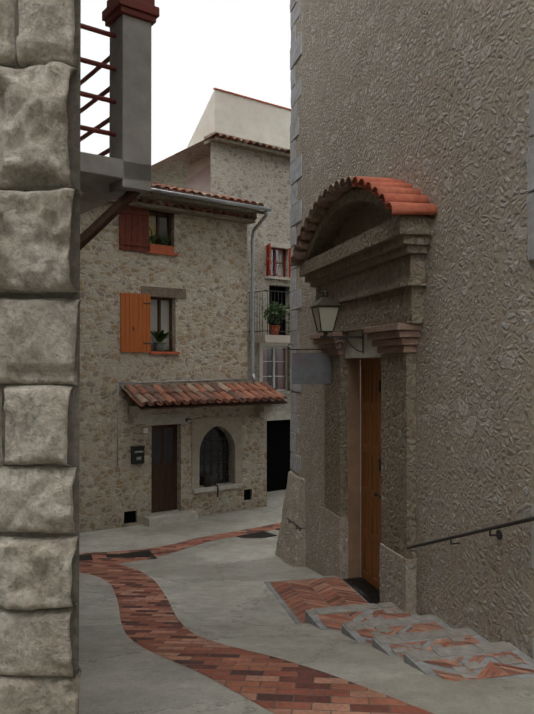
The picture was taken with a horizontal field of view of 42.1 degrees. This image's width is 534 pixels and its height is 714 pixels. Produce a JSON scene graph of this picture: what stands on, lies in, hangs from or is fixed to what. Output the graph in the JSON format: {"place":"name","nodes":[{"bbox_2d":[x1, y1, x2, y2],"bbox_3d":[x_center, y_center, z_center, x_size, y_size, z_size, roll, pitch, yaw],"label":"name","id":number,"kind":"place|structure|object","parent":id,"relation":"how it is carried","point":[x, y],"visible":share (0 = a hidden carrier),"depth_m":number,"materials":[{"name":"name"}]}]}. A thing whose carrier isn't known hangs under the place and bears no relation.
{"place":"outdoors","nodes":[
{"label":"outdoors","id":0,"kind":"place"},
{"bbox_2d":[143,418,190,432],"bbox_3d":[-1.991,1.384,13.986,1.050,0.250,0.101,0,-1,-37],"label":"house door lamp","id":1,"kind":"object","parent":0,"point":[145,430],"visible":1,"depth_m":13.76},
{"bbox_2d":[80,0,290,165],"label":"sky","id":2,"kind":"structure","parent":0,"point":[242,47],"materials":[{"name":"white"}]},
{"bbox_2d":[79,489,533,713],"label":"ground","id":3,"kind":"structure","parent":0,"point":[218,590],"depth_m":5.83,"materials":[{"name":"concrete"}]},
{"bbox_2d":[0,0,80,713],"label":"joint","id":4,"kind":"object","parent":3,"relation":"on","point":[73,143],"depth_m":2.45,"materials":[{"name":"grey concrete"}]},
{"bbox_2d":[0,0,83,713],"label":"block wall","id":5,"kind":"structure","parent":4,"relation":"attached to","point":[38,675],"depth_m":2.39,"materials":[{"name":"stone"}]},
{"bbox_2d":[79,203,266,532],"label":"house walls","id":6,"kind":"structure","parent":3,"relation":"on","point":[206,268],"depth_m":13.98,"materials":[{"name":"beige stone"}]},
{"bbox_2d":[119,206,150,351],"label":"window shutters","id":7,"kind":"object","parent":6,"relation":"attached to","point":[135,322],"visible":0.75,"depth_m":13.58,"materials":[{"name":"orange wood"}]},
{"bbox_2d":[130,445,144,463],"bbox_3d":[-2.525,1.913,13.567,0.260,0.345,0.125,0,-1,-37],"label":"mailbox","id":8,"kind":"object","parent":6,"relation":"attached to","point":[137,454],"visible":1,"depth_m":13.52,"materials":[{"name":"black metal"}]},
{"bbox_2d":[151,424,176,512],"bbox_3d":[-2.129,2.256,14.145,0.676,1.796,0.087,0,-1,-37],"label":"house door","id":9,"kind":"structure","parent":6,"relation":"in","point":[164,473],"depth_m":14.17,"materials":[{"name":"brown wood"}]},
{"bbox_2d":[147,225,182,351],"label":"window plants","id":10,"kind":"object","parent":6,"relation":"attached to","point":[159,344],"depth_m":13.94,"materials":[{"name":"plant"}]},
{"bbox_2d":[108,182,264,223],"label":"house roof tiles","id":11,"kind":"object","parent":6,"relation":"on","point":[181,205],"visible":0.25,"depth_m":14.18,"materials":[{"name":"brown tile"}]},
{"bbox_2d":[141,209,242,526],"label":"windows","id":12,"kind":"structure","parent":6,"relation":"attached to","point":[161,307],"depth_m":14.10,"materials":[{"name":"grey stone"}]},
{"bbox_2d":[203,470,218,497],"bbox_3d":[-1.192,2.669,14.653,0.329,0.585,0.175,0,-1,-15],"label":"cat","id":13,"kind":"object","parent":12,"relation":"on","point":[208,479],"visible":1,"depth_m":14.58},
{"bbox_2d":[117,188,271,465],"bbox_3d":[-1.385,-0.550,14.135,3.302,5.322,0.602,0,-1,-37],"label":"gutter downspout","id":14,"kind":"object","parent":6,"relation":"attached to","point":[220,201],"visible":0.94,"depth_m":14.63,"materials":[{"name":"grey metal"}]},
{"bbox_2d":[120,381,287,424],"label":"awning roof","id":15,"kind":"structure","parent":6,"relation":"attached to","point":[264,398],"depth_m":13.85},
{"bbox_2d":[192,416,241,488],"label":"arched window surround","id":16,"kind":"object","parent":6,"relation":"in","point":[217,449],"depth_m":14.94,"materials":[{"name":"beige stone"}]},
{"bbox_2d":[79,528,279,559],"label":"street covers","id":17,"kind":"object","parent":3,"relation":"on","point":[262,534],"visible":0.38,"depth_m":11.07,"materials":[{"name":"metal"}]},
{"bbox_2d":[79,522,280,566],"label":"brick path","id":18,"kind":"structure","parent":3,"relation":"on","point":[100,558],"depth_m":11.37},
{"bbox_2d":[151,137,290,491],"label":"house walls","id":19,"kind":"structure","parent":3,"relation":"on","point":[248,175],"depth_m":17.16,"materials":[{"name":"beige stone"}]},
{"bbox_2d":[187,88,290,192],"bbox_3d":[-0.106,-1.680,19.051,4.020,10.075,1.380,0,-1,-37],"label":"house render","id":20,"kind":"object","parent":19,"relation":"attached to","point":[237,115],"visible":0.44,"depth_m":17.96,"materials":[{"name":"paint"}]},
{"bbox_2d":[204,132,289,158],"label":"eave tiles","id":21,"kind":"object","parent":19,"relation":"on","point":[243,143],"visible":0.54,"depth_m":16.53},
{"bbox_2d":[247,290,290,343],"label":"balcony","id":22,"kind":"structure","parent":19,"relation":"attached to","point":[278,338],"depth_m":16.18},
{"bbox_2d":[263,301,289,334],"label":"balcony plants","id":23,"kind":"object","parent":22,"relation":"on","point":[274,327],"visible":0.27,"depth_m":16.41,"materials":[{"name":"green plant"}]},
{"bbox_2d":[259,241,290,420],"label":"windows","id":24,"kind":"structure","parent":19,"relation":"in","point":[273,367],"depth_m":17.39,"materials":[{"name":"white wood"}]},
{"bbox_2d":[266,243,290,277],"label":"window shutters","id":25,"kind":"object","parent":19,"relation":"attached to","point":[268,259],"visible":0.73,"depth_m":16.91,"materials":[{"name":"red wood"}]},
{"bbox_2d":[79,564,433,713],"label":"brick path","id":26,"kind":"structure","parent":3,"relation":"on","point":[150,621],"depth_m":4.85,"materials":[{"name":"red brick"}]},
{"bbox_2d":[343,577,379,603],"bbox_3d":[1.174,2.705,7.882,0.330,0.032,1.250,0,-1,-14],"label":"doormat","id":27,"kind":"object","parent":3,"relation":"on","point":[365,587],"visible":0.46,"depth_m":8.04,"materials":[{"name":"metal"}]},
{"bbox_2d":[264,576,533,680],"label":"steps","id":28,"kind":"structure","parent":3,"relation":"on","point":[431,645],"depth_m":5.83,"materials":[{"name":"brick"}]},
{"bbox_2d":[291,0,533,658],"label":"church wall","id":29,"kind":"structure","parent":3,"relation":"on","point":[429,99],"depth_m":6.00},
{"bbox_2d":[288,343,331,385],"bbox_3d":[0.586,0.097,8.736,0.680,0.553,0.016,0,-1,-14],"label":"church sign","id":30,"kind":"object","parent":29,"relation":"attached to","point":[313,369],"visible":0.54,"depth_m":8.73,"materials":[{"name":"grey metal"}]},
{"bbox_2d":[275,469,360,566],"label":"stone buttress","id":31,"kind":"structure","parent":29,"relation":"attached to","point":[291,546],"depth_m":10.42,"materials":[{"name":"grey stone"}]},
{"bbox_2d":[299,188,432,613],"bbox_3d":[0.980,0.587,7.855,0.341,4.838,3.221,0,-1,-14],"label":"stone door surround","id":32,"kind":"object","parent":29,"relation":"attached to","point":[363,263],"visible":0.81,"depth_m":7.17,"materials":[{"name":"grey stone"}]},
{"bbox_2d":[310,288,363,353],"bbox_3d":[0.790,-0.405,7.782,0.614,0.730,0.343,0,-1,1],"label":"wall lantern","id":33,"kind":"object","parent":32,"relation":"attached to","point":[325,308],"visible":1,"depth_m":7.71,"materials":[{"name":"black metal"}]},
{"bbox_2d":[290,176,436,265],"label":"roof tiles","id":34,"kind":"object","parent":32,"relation":"on","point":[398,197],"visible":0.56,"depth_m":6.91,"materials":[{"name":"tile"}]},
{"bbox_2d":[360,358,380,590],"bbox_3d":[1.296,1.348,7.925,0.099,2.673,1.250,0,-1,-14],"label":"church door","id":35,"kind":"structure","parent":32,"relation":"in","point":[370,463],"depth_m":8.19,"materials":[{"name":"brown wood"}]},
{"bbox_2d":[287,516,533,548],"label":"handrail","id":36,"kind":"object","parent":29,"relation":"attached to","point":[499,535],"visible":0.83,"depth_m":5.43,"materials":[{"name":"black metal"}]},
{"bbox_2d":[290,0,533,660],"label":"corner quoins","id":37,"kind":"object","parent":29,"relation":"attached to","point":[296,209],"visible":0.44,"depth_m":10.71,"materials":[{"name":"grey stone"}]},
{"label":"building wall","id":38,"kind":"object","parent":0,"visible":0},
{"bbox_2d":[80,0,158,249],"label":"balcony","id":39,"kind":"structure","parent":38,"relation":"attached to","point":[122,171],"depth_m":5.87,"materials":[{"name":"grey paint"}]}
]}

